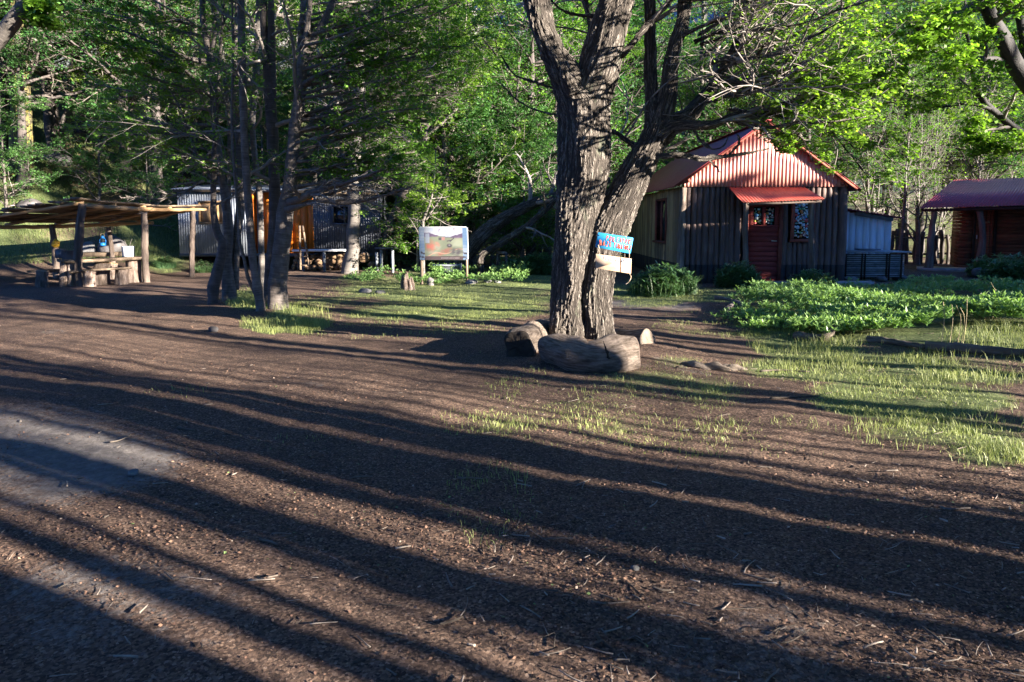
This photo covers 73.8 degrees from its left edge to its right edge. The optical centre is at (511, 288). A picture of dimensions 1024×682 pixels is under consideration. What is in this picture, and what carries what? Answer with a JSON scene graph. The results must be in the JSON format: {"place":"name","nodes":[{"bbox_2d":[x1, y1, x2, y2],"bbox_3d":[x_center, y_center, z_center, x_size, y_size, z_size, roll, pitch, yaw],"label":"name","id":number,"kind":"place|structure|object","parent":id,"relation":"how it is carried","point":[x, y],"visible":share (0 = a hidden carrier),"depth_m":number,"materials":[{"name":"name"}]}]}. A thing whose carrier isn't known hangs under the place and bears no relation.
{"place":"outdoors","nodes":[
{"label":"outdoors","id":0,"kind":"place"},
{"bbox_2d":[96,232,127,257],"bbox_3d":[-12.731,-1.298,21.630,0.990,1.016,0.729,0,6,0],"label":"boulder","id":1,"kind":"object","parent":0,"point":[118,242],"visible":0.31,"depth_m":21.39,"materials":[{"name":"stone"}]},
{"bbox_2d":[0,68,1023,681],"bbox_3d":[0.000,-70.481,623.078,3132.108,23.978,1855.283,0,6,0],"label":"ground","id":2,"kind":"structure","parent":0,"point":[90,330],"depth_m":3.91,"materials":[{"name":"brown soil"}]},
{"bbox_2d":[0,44,63,212],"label":"young beech","id":3,"kind":"object","parent":2,"relation":"on","point":[18,152],"visible":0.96,"depth_m":22.12,"materials":[{"name":"green plant"}]},
{"bbox_2d":[0,0,73,50],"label":"beech tree","id":4,"kind":"object","parent":2,"relation":"on","point":[17,16],"visible":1,"depth_m":5.76,"materials":[{"name":"green plant"}]},
{"bbox_2d":[0,0,74,175],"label":"mossy tree","id":5,"kind":"object","parent":2,"relation":"on","point":[12,140],"visible":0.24,"depth_m":24.02,"materials":[{"name":"green plant"}]},
{"bbox_2d":[0,0,135,189],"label":"beech tree","id":6,"kind":"object","parent":2,"relation":"on","point":[31,69],"visible":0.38,"depth_m":23.68,"materials":[{"name":"green plant"}]},
{"bbox_2d":[0,0,135,155],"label":"beech tree","id":7,"kind":"object","parent":2,"relation":"on","point":[4,86],"visible":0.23,"depth_m":24.31,"materials":[{"name":"green plant"}]},
{"bbox_2d":[0,0,144,151],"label":"beech tree","id":8,"kind":"object","parent":2,"relation":"on","point":[48,122],"visible":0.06,"depth_m":26.25,"materials":[{"name":"green plant"}]},
{"bbox_2d":[1,0,147,153],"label":"beech tree","id":9,"kind":"object","parent":2,"relation":"on","point":[55,113],"visible":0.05,"depth_m":26.91,"materials":[{"name":"green plant"}]},
{"bbox_2d":[93,262,110,284],"bbox_3d":[-10.231,-0.373,17.059,0.394,0.645,0.395,0,6,0],"label":"tree stump","id":10,"kind":"object","parent":2,"relation":"on","point":[103,277],"visible":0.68,"depth_m":16.91,"materials":[{"name":"brown wood"}]},
{"bbox_2d":[32,66,173,203],"bbox_3d":[-14.693,-5.170,24.178,4.410,5.663,4.005,5,5,42],"label":"young beech","id":11,"kind":"object","parent":2,"relation":"on","point":[89,160],"visible":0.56,"depth_m":23.95,"materials":[{"name":"green plant"}]},
{"bbox_2d":[0,197,208,286],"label":"open shelter","id":12,"kind":"object","parent":2,"relation":"on","point":[79,211],"visible":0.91,"depth_m":17.64,"materials":[{"name":"brown wood"}]},
{"bbox_2d":[125,260,142,282],"bbox_3d":[-9.723,-0.443,17.540,0.387,0.656,0.376,-2,6,-21],"label":"tree stump","id":13,"kind":"object","parent":2,"relation":"on","point":[134,273],"visible":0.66,"depth_m":17.41,"materials":[{"name":"brown wood"}]},
{"bbox_2d":[57,256,141,262],"bbox_3d":[-10.149,-0.726,16.918,0.664,0.092,1.947,5,7,39],"label":"table top","id":14,"kind":"object","parent":13,"relation":"on","point":[101,259],"visible":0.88,"depth_m":16.82,"materials":[{"name":"brown wood"}]},
{"bbox_2d":[30,0,250,204],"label":"beech tree","id":15,"kind":"object","parent":2,"relation":"on","point":[118,81],"visible":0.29,"depth_m":23.26,"materials":[{"name":"green plant"}]},
{"bbox_2d":[50,0,230,172],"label":"beech tree","id":16,"kind":"object","parent":2,"relation":"on","point":[105,77],"visible":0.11,"depth_m":26.24,"materials":[{"name":"green plant"}]},
{"bbox_2d":[100,101,183,234],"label":"young beech","id":17,"kind":"object","parent":2,"relation":"on","point":[152,178],"visible":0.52,"depth_m":23.53,"materials":[{"name":"green plant"}]},
{"bbox_2d":[55,0,231,173],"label":"beech tree","id":18,"kind":"object","parent":2,"relation":"on","point":[122,146],"visible":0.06,"depth_m":26.74,"materials":[{"name":"green plant"}]},
{"bbox_2d":[53,0,297,300],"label":"beech tree","id":19,"kind":"object","parent":2,"relation":"on","point":[166,70],"visible":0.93,"depth_m":12.21,"materials":[{"name":"green plant"}]},
{"bbox_2d":[107,0,292,304],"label":"beech tree","id":20,"kind":"object","parent":2,"relation":"on","point":[214,283],"visible":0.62,"depth_m":12.04,"materials":[{"name":"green plant"}]},
{"bbox_2d":[79,0,333,311],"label":"beech tree","id":21,"kind":"object","parent":2,"relation":"on","point":[255,284],"visible":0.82,"depth_m":11.04,"materials":[{"name":"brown plant"}]},
{"bbox_2d":[132,0,284,185],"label":"beech tree","id":22,"kind":"object","parent":2,"relation":"on","point":[205,120],"visible":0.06,"depth_m":27.07,"materials":[{"name":"green plant"}]},
{"bbox_2d":[149,14,280,182],"bbox_3d":[-12.928,-7.815,28.801,5.127,7.682,5.644,3,6,31],"label":"young beech","id":23,"kind":"object","parent":2,"relation":"on","point":[208,144],"visible":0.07,"depth_m":28.59,"materials":[{"name":"green plant"}]},
{"bbox_2d":[150,0,322,294],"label":"beech tree","id":24,"kind":"object","parent":2,"relation":"on","point":[260,224],"visible":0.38,"depth_m":13.14,"materials":[{"name":"green plant"}]},
{"bbox_2d":[0,94,490,264],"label":"hillside grass","id":25,"kind":"structure","parent":2,"relation":"on","point":[41,162],"depth_m":23.96,"materials":[{"name":"green plant"}]},
{"bbox_2d":[174,42,330,186],"bbox_3d":[-9.646,-5.405,26.599,5.927,8.100,5.383,2,7,27],"label":"young beech","id":26,"kind":"object","parent":2,"relation":"on","point":[283,108],"visible":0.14,"depth_m":26.24,"materials":[{"name":"green plant"}]},
{"bbox_2d":[220,52,334,183],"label":"young beech","id":27,"kind":"object","parent":2,"relation":"on","point":[282,128],"visible":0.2,"depth_m":28.09,"materials":[{"name":"green plant"}]},
{"bbox_2d":[172,184,395,261],"bbox_3d":[-7.576,-2.156,23.512,6.770,3.023,2.983,0,6,0],"label":"corrugated cabin","id":28,"kind":"object","parent":2,"relation":"on","point":[324,229],"visible":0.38,"depth_m":22.24,"materials":[{"name":"metal"}]},
{"bbox_2d":[197,201,222,223],"bbox_3d":[-9.751,-2.479,22.115,0.818,0.736,0.078,0,6,0],"label":"window","id":29,"kind":"structure","parent":28,"relation":"in","point":[204,217],"depth_m":22.13,"materials":[{"name":"brown wood"}]},
{"bbox_2d":[331,205,347,224],"bbox_3d":[-5.531,-2.391,22.124,0.609,0.623,0.078,0,6,0],"label":"window","id":30,"kind":"structure","parent":28,"relation":"in","point":[339,217],"depth_m":22.14,"materials":[{"name":"black glass"}]},
{"bbox_2d":[220,0,355,180],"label":"beech tree","id":31,"kind":"object","parent":2,"relation":"on","point":[286,38],"visible":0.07,"depth_m":29.45,"materials":[{"name":"green plant"}]},
{"bbox_2d":[224,0,354,182],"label":"beech tree","id":32,"kind":"object","parent":2,"relation":"on","point":[313,166],"visible":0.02,"depth_m":31.50,"materials":[{"name":"green plant"}]},
{"bbox_2d":[164,0,419,303],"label":"beech tree","id":33,"kind":"object","parent":2,"relation":"on","point":[268,17],"visible":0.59,"depth_m":11.75,"materials":[{"name":"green plant"}]},
{"bbox_2d":[281,0,446,273],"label":"beech tree","id":34,"kind":"object","parent":2,"relation":"on","point":[350,262],"visible":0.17,"depth_m":20.37,"materials":[{"name":"green plant"}]},
{"bbox_2d":[256,0,501,309],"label":"beech tree","id":35,"kind":"object","parent":2,"relation":"on","point":[308,44],"visible":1,"depth_m":10.96,"materials":[{"name":"green plant"}]},
{"bbox_2d":[333,99,434,265],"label":"young beech","id":36,"kind":"object","parent":2,"relation":"on","point":[396,253],"visible":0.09,"depth_m":24.38,"materials":[{"name":"green plant"}]},
{"bbox_2d":[285,0,491,263],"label":"beech tree","id":37,"kind":"object","parent":2,"relation":"on","point":[412,257],"visible":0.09,"depth_m":24.09,"materials":[{"name":"green plant"}]},
{"bbox_2d":[368,132,465,271],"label":"young beech","id":38,"kind":"object","parent":2,"relation":"on","point":[401,245],"visible":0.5,"depth_m":20.59,"materials":[{"name":"green plant"}]},
{"bbox_2d":[374,21,482,268],"bbox_3d":[-2.763,-4.492,22.823,3.728,7.807,3.941,0,6,0],"label":"beech tree","id":39,"kind":"object","parent":2,"relation":"on","point":[385,235],"visible":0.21,"depth_m":22.04,"materials":[{"name":"green plant"}]},
{"bbox_2d":[337,0,527,265],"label":"beech tree","id":40,"kind":"object","parent":2,"relation":"on","point":[456,166],"visible":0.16,"depth_m":22.11,"materials":[{"name":"green plant"}]},
{"bbox_2d":[395,135,486,274],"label":"beech tree","id":41,"kind":"object","parent":2,"relation":"on","point":[455,196],"visible":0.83,"depth_m":17.76,"materials":[{"name":"green plant"}]},
{"bbox_2d":[350,0,533,266],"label":"beech tree","id":42,"kind":"object","parent":2,"relation":"on","point":[443,132],"visible":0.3,"depth_m":21.54,"materials":[{"name":"green plant"}]},
{"bbox_2d":[419,227,468,283],"bbox_3d":[-1.702,-0.753,17.056,1.233,1.586,0.106,0,6,0],"label":"picture board","id":43,"kind":"object","parent":2,"relation":"on","point":[443,243],"visible":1,"depth_m":16.97,"materials":[{"name":"white metal"}]},
{"bbox_2d":[370,0,519,217],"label":"beech tree","id":44,"kind":"object","parent":2,"relation":"on","point":[452,157],"visible":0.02,"depth_m":24.95,"materials":[{"name":"green plant"}]},
{"bbox_2d":[387,20,554,264],"bbox_3d":[-1.443,-4.667,24.257,6.064,9.202,5.508,3,6,35],"label":"young beech","id":45,"kind":"object","parent":2,"relation":"on","point":[487,216],"visible":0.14,"depth_m":23.59,"materials":[{"name":"green plant"}]},
{"bbox_2d":[394,62,554,275],"bbox_3d":[-1.373,-3.711,22.513,5.272,7.352,5.804,-4,6,-22],"label":"young beech","id":46,"kind":"object","parent":2,"relation":"on","point":[497,126],"visible":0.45,"depth_m":21.76,"materials":[{"name":"green plant"}]},
{"bbox_2d":[398,36,553,266],"bbox_3d":[-0.586,-4.198,23.317,5.007,8.313,5.512,7,7,45],"label":"young beech","id":47,"kind":"object","parent":2,"relation":"on","point":[510,180],"visible":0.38,"depth_m":22.38,"materials":[{"name":"green plant"}]},
{"bbox_2d":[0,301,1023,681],"bbox_3d":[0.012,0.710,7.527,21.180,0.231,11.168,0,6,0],"label":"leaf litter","id":48,"kind":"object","parent":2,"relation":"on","point":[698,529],"visible":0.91,"depth_m":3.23,"materials":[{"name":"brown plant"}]},
{"bbox_2d":[0,316,1023,681],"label":"twigs","id":49,"kind":"object","parent":2,"relation":"on","point":[620,568],"visible":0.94,"depth_m":2.79,"materials":[{"name":"brown wood"}]},
{"bbox_2d":[2,160,1023,547],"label":"grass","id":50,"kind":"structure","parent":2,"relation":"on","point":[308,322],"depth_m":6.86,"materials":[{"name":"green plant"}]},
{"bbox_2d":[470,86,556,270],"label":"young beech","id":51,"kind":"object","parent":2,"relation":"on","point":[508,143],"visible":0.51,"depth_m":21.68,"materials":[{"name":"green plant"}]},
{"bbox_2d":[471,82,557,263],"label":"young beech","id":52,"kind":"object","parent":2,"relation":"on","point":[541,131],"visible":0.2,"depth_m":23.33,"materials":[{"name":"green plant"}]},
{"bbox_2d":[476,150,556,274],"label":"leaning tree","id":53,"kind":"object","parent":2,"relation":"on","point":[502,241],"visible":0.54,"depth_m":19.65,"materials":[{"name":"brown plant"}]},
{"bbox_2d":[489,125,556,257],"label":"young beech","id":54,"kind":"object","parent":2,"relation":"on","point":[541,241],"visible":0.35,"depth_m":22.19,"materials":[{"name":"green plant"}]},
{"bbox_2d":[504,318,548,356],"bbox_3d":[0.269,0.554,8.202,0.361,0.381,1.626,1,6,14],"label":"split log","id":55,"kind":"object","parent":2,"relation":"on","point":[522,341],"visible":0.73,"depth_m":7.47,"materials":[{"name":"brown wood"}]},
{"bbox_2d":[517,250,552,274],"bbox_3d":[0.860,-0.759,19.897,1.648,0.784,1.472,0,6,0],"label":"bush","id":56,"kind":"object","parent":2,"relation":"on","point":[540,264],"visible":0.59,"depth_m":19.73,"materials":[{"name":"green plant"}]},
{"bbox_2d":[453,140,620,273],"bbox_3d":[0.862,-2.456,20.500,5.282,4.227,3.721,0,6,0],"label":"leaning tree","id":57,"kind":"object","parent":2,"relation":"on","point":[480,236],"visible":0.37,"depth_m":20.24,"materials":[{"name":"brown plant"}]},
{"bbox_2d":[449,0,644,257],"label":"beech tree","id":58,"kind":"object","parent":2,"relation":"on","point":[531,41],"visible":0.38,"depth_m":22.35,"materials":[{"name":"green plant"}]},
{"bbox_2d":[472,0,642,258],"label":"beech tree","id":59,"kind":"object","parent":2,"relation":"on","point":[572,33],"visible":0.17,"depth_m":24.21,"materials":[{"name":"green plant"}]},
{"bbox_2d":[537,333,640,371],"bbox_3d":[0.772,0.670,6.983,1.072,0.426,0.550,1,6,11],"label":"bent log","id":60,"kind":"object","parent":2,"relation":"on","point":[610,353],"visible":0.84,"depth_m":6.80,"materials":[{"name":"brown wood"}]},
{"bbox_2d":[535,1,645,234],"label":"beech tree","id":61,"kind":"object","parent":2,"relation":"on","point":[628,55],"visible":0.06,"depth_m":26.28,"materials":[{"name":"green plant"}]},
{"bbox_2d":[521,0,707,162],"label":"beech tree","id":62,"kind":"object","parent":2,"relation":"on","point":[658,43],"visible":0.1,"depth_m":28.03,"materials":[{"name":"green plant"}]},
{"bbox_2d":[514,0,723,172],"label":"beech tree","id":63,"kind":"object","parent":2,"relation":"on","point":[660,57],"visible":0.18,"depth_m":25.71,"materials":[{"name":"green plant"}]},
{"bbox_2d":[615,328,654,343],"bbox_3d":[1.397,0.638,8.306,0.305,0.379,0.679,-5,7,-40],"label":"sawn log","id":64,"kind":"object","parent":2,"relation":"on","point":[645,336],"visible":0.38,"depth_m":8.09,"materials":[{"name":"brown wood"}]},
{"bbox_2d":[616,260,703,297],"bbox_3d":[3.112,-0.219,14.197,1.921,0.777,1.508,0,6,0],"label":"bush","id":65,"kind":"object","parent":2,"relation":"on","point":[651,282],"visible":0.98,"depth_m":13.95,"materials":[{"name":"green plant"}]},
{"bbox_2d":[343,260,1023,332],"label":"herb bed","id":66,"kind":"object","parent":2,"relation":"on","point":[851,305],"visible":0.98,"depth_m":10.58,"materials":[{"name":"green plant"}]},
{"bbox_2d":[633,0,758,189],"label":"beech tree","id":67,"kind":"object","parent":2,"relation":"on","point":[687,61],"visible":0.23,"depth_m":29.91,"materials":[{"name":"green plant"}]},
{"bbox_2d":[658,0,773,161],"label":"beech tree","id":68,"kind":"object","parent":2,"relation":"on","point":[698,52],"visible":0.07,"depth_m":40.44,"materials":[{"name":"green plant"}]},
{"bbox_2d":[479,0,980,339],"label":"beech tree","id":69,"kind":"object","parent":2,"relation":"on","point":[588,204],"visible":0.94,"depth_m":7.74,"materials":[{"name":"green plant"}]},
{"bbox_2d":[595,231,632,283],"bbox_3d":[1.126,-0.347,7.543,0.418,0.589,0.181,0,6,0],"label":"hanging sign","id":70,"kind":"object","parent":69,"relation":"hanging from","point":[618,243],"visible":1,"depth_m":7.50,"materials":[{"name":"blue paint"}]},
{"bbox_2d":[703,24,759,140],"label":"beech tree","id":71,"kind":"object","parent":2,"relation":"on","point":[740,102],"visible":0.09,"depth_m":28.07,"materials":[{"name":"green plant"}]},
{"bbox_2d":[708,260,764,288],"bbox_3d":[5.256,-0.353,15.923,1.540,0.712,1.256,0,6,0],"label":"bush","id":72,"kind":"object","parent":2,"relation":"on","point":[737,275],"visible":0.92,"depth_m":15.69,"materials":[{"name":"green plant"}]},
{"bbox_2d":[625,119,861,283],"bbox_3d":[6.310,-2.466,20.832,4.655,4.121,9.456,0,6,0],"label":"log hut","id":73,"kind":"object","parent":2,"relation":"on","point":[771,214],"visible":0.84,"depth_m":17.11,"materials":[{"name":"brown wood"}]},
{"bbox_2d":[652,198,666,243],"bbox_3d":[4.186,-1.917,19.255,0.121,1.245,1.500,0,6,0],"label":"window","id":74,"kind":"structure","parent":73,"relation":"in","point":[660,204],"depth_m":19.27,"materials":[{"name":"black glass"}]},
{"bbox_2d":[748,205,779,280],"bbox_3d":[6.320,-1.150,17.169,0.765,1.932,0.130,0,6,0],"label":"door","id":75,"kind":"structure","parent":73,"relation":"in","point":[763,229],"depth_m":17.18,"materials":[{"name":"red paint"}]},
{"bbox_2d":[789,200,815,241],"bbox_3d":[7.285,-1.734,17.098,0.600,1.135,0.100,0,6,0],"label":"window","id":76,"kind":"structure","parent":73,"relation":"in","point":[799,211],"depth_m":17.10,"materials":[{"name":"multicoloured glass"}]},
{"bbox_2d":[684,0,878,147],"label":"beech tree","id":77,"kind":"object","parent":2,"relation":"on","point":[731,129],"visible":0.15,"depth_m":26.76,"materials":[{"name":"green plant"}]},
{"bbox_2d":[690,0,900,153],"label":"beech tree","id":78,"kind":"object","parent":2,"relation":"on","point":[827,140],"visible":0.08,"depth_m":27.00,"materials":[{"name":"green plant"}]},
{"bbox_2d":[716,0,891,173],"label":"beech tree","id":79,"kind":"object","parent":2,"relation":"on","point":[845,156],"visible":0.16,"depth_m":26.39,"materials":[{"name":"green plant"}]},
{"bbox_2d":[786,268,838,286],"bbox_3d":[6.861,-0.189,15.573,1.297,0.570,1.033,0,6,0],"label":"bush","id":80,"kind":"object","parent":2,"relation":"on","point":[804,274],"visible":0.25,"depth_m":15.46,"materials":[{"name":"green plant"}]},
{"bbox_2d":[765,0,916,190],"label":"beech tree","id":81,"kind":"object","parent":2,"relation":"on","point":[872,58],"visible":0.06,"depth_m":29.94,"materials":[{"name":"green plant"}]},
{"bbox_2d":[811,36,887,200],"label":"beech tree","id":82,"kind":"object","parent":2,"relation":"on","point":[850,176],"visible":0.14,"depth_m":27.50,"materials":[{"name":"green plant"}]},
{"bbox_2d":[820,0,925,212],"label":"beech tree","id":83,"kind":"object","parent":2,"relation":"on","point":[866,201],"visible":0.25,"depth_m":27.19,"materials":[{"name":"green plant"}]},
{"bbox_2d":[846,209,904,277],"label":"plank shed","id":84,"kind":"structure","parent":2,"relation":"on","point":[868,230],"depth_m":18.82,"materials":[{"name":"grey wood"}]},
{"bbox_2d":[844,249,911,279],"bbox_3d":[9.530,-0.665,18.301,1.860,0.815,0.820,0,6,0],"label":"slatted bin","id":85,"kind":"object","parent":2,"relation":"on","point":[871,265],"visible":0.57,"depth_m":17.97,"materials":[{"name":"wood"}]},
{"bbox_2d":[846,104,917,230],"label":"beech tree","id":86,"kind":"object","parent":2,"relation":"on","point":[884,185],"visible":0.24,"depth_m":29.35,"materials":[{"name":"green plant"}]},
{"bbox_2d":[866,336,924,348],"bbox_3d":[4.533,0.640,8.057,0.101,0.108,0.700,-3,6,-30],"label":"driftwood","id":87,"kind":"object","parent":2,"relation":"on","point":[881,339],"visible":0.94,"depth_m":8.08,"materials":[{"name":"grey wood"}]},
{"bbox_2d":[864,46,943,262],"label":"beech tree","id":88,"kind":"object","parent":2,"relation":"on","point":[910,124],"visible":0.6,"depth_m":23.26,"materials":[{"name":"green plant"}]},
{"bbox_2d":[869,72,963,264],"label":"beech tree","id":89,"kind":"object","parent":2,"relation":"on","point":[918,215],"visible":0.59,"depth_m":24.29,"materials":[{"name":"green plant"}]},
{"bbox_2d":[870,0,963,214],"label":"beech tree","id":90,"kind":"object","parent":2,"relation":"on","point":[902,9],"visible":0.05,"depth_m":36.27,"materials":[{"name":"green plant"}]},
{"bbox_2d":[873,81,968,236],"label":"beech tree","id":91,"kind":"object","parent":2,"relation":"on","point":[933,195],"visible":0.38,"depth_m":25.68,"materials":[{"name":"green plant"}]},
{"bbox_2d":[833,0,1016,250],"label":"beech tree","id":92,"kind":"object","parent":2,"relation":"on","point":[909,31],"visible":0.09,"depth_m":29.28,"materials":[{"name":"green plant"}]},
{"bbox_2d":[890,229,960,263],"bbox_3d":[15.250,-1.502,24.968,3.501,1.414,0.216,0,6,0],"label":"picket fence","id":93,"kind":"object","parent":2,"relation":"on","point":[905,246],"visible":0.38,"depth_m":24.93,"materials":[{"name":"brown wood"}]},
{"bbox_2d":[837,0,1023,252],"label":"beech tree","id":94,"kind":"object","parent":2,"relation":"on","point":[939,163],"visible":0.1,"depth_m":29.51,"materials":[{"name":"green plant"}]},
{"bbox_2d":[860,0,1023,169],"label":"beech tree","id":95,"kind":"object","parent":2,"relation":"on","point":[947,22],"visible":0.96,"depth_m":7.38,"materials":[{"name":"green plant"}]},
{"bbox_2d":[899,15,1023,179],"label":"beech tree","id":96,"kind":"object","parent":2,"relation":"on","point":[1000,162],"visible":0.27,"depth_m":27.55,"materials":[{"name":"green plant"}]},
{"bbox_2d":[907,0,1019,257],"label":"beech tree","id":97,"kind":"object","parent":2,"relation":"on","point":[947,162],"visible":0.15,"depth_m":28.63,"materials":[{"name":"green plant"}]},
{"bbox_2d":[907,44,1023,190],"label":"beech tree","id":98,"kind":"object","parent":2,"relation":"on","point":[979,164],"visible":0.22,"depth_m":27.48,"materials":[{"name":"green plant"}]},
{"bbox_2d":[916,178,1023,272],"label":"brown hut","id":99,"kind":"object","parent":2,"relation":"on","point":[990,218],"visible":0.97,"depth_m":21.54,"materials":[{"name":"red wood"}]},
{"bbox_2d":[973,210,994,263],"bbox_3d":[15.001,-1.586,21.686,0.494,1.850,0.059,3,6,28],"label":"door","id":100,"kind":"structure","parent":99,"relation":"in","point":[989,220],"depth_m":21.63,"materials":[{"name":"brown wood"}]},
{"bbox_2d":[925,341,1023,355],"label":"driftwood","id":101,"kind":"object","parent":2,"relation":"on","point":[956,346],"visible":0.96,"depth_m":7.41,"materials":[{"name":"brown wood"}]},
{"bbox_2d":[928,42,1021,179],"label":"beech tree","id":102,"kind":"object","parent":2,"relation":"on","point":[956,163],"visible":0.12,"depth_m":28.55,"materials":[{"name":"green plant"}]},
{"bbox_2d":[964,252,1019,275],"bbox_3d":[13.613,-0.683,19.181,1.681,0.743,1.189,0,6,0],"label":"bush","id":103,"kind":"object","parent":2,"relation":"on","point":[978,264],"visible":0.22,"depth_m":19.16,"materials":[{"name":"green plant"}]},
{"bbox_2d":[976,252,1023,286],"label":"bush","id":104,"kind":"object","parent":2,"relation":"on","point":[1005,269],"visible":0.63,"depth_m":16.09,"materials":[{"name":"green plant"}]},
{"bbox_2d":[30,0,1021,192],"bbox_3d":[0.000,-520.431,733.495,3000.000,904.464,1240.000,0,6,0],"label":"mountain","id":105,"kind":"structure","parent":0,"point":[712,15],"depth_m":408.54,"materials":[{"name":"green plant"}]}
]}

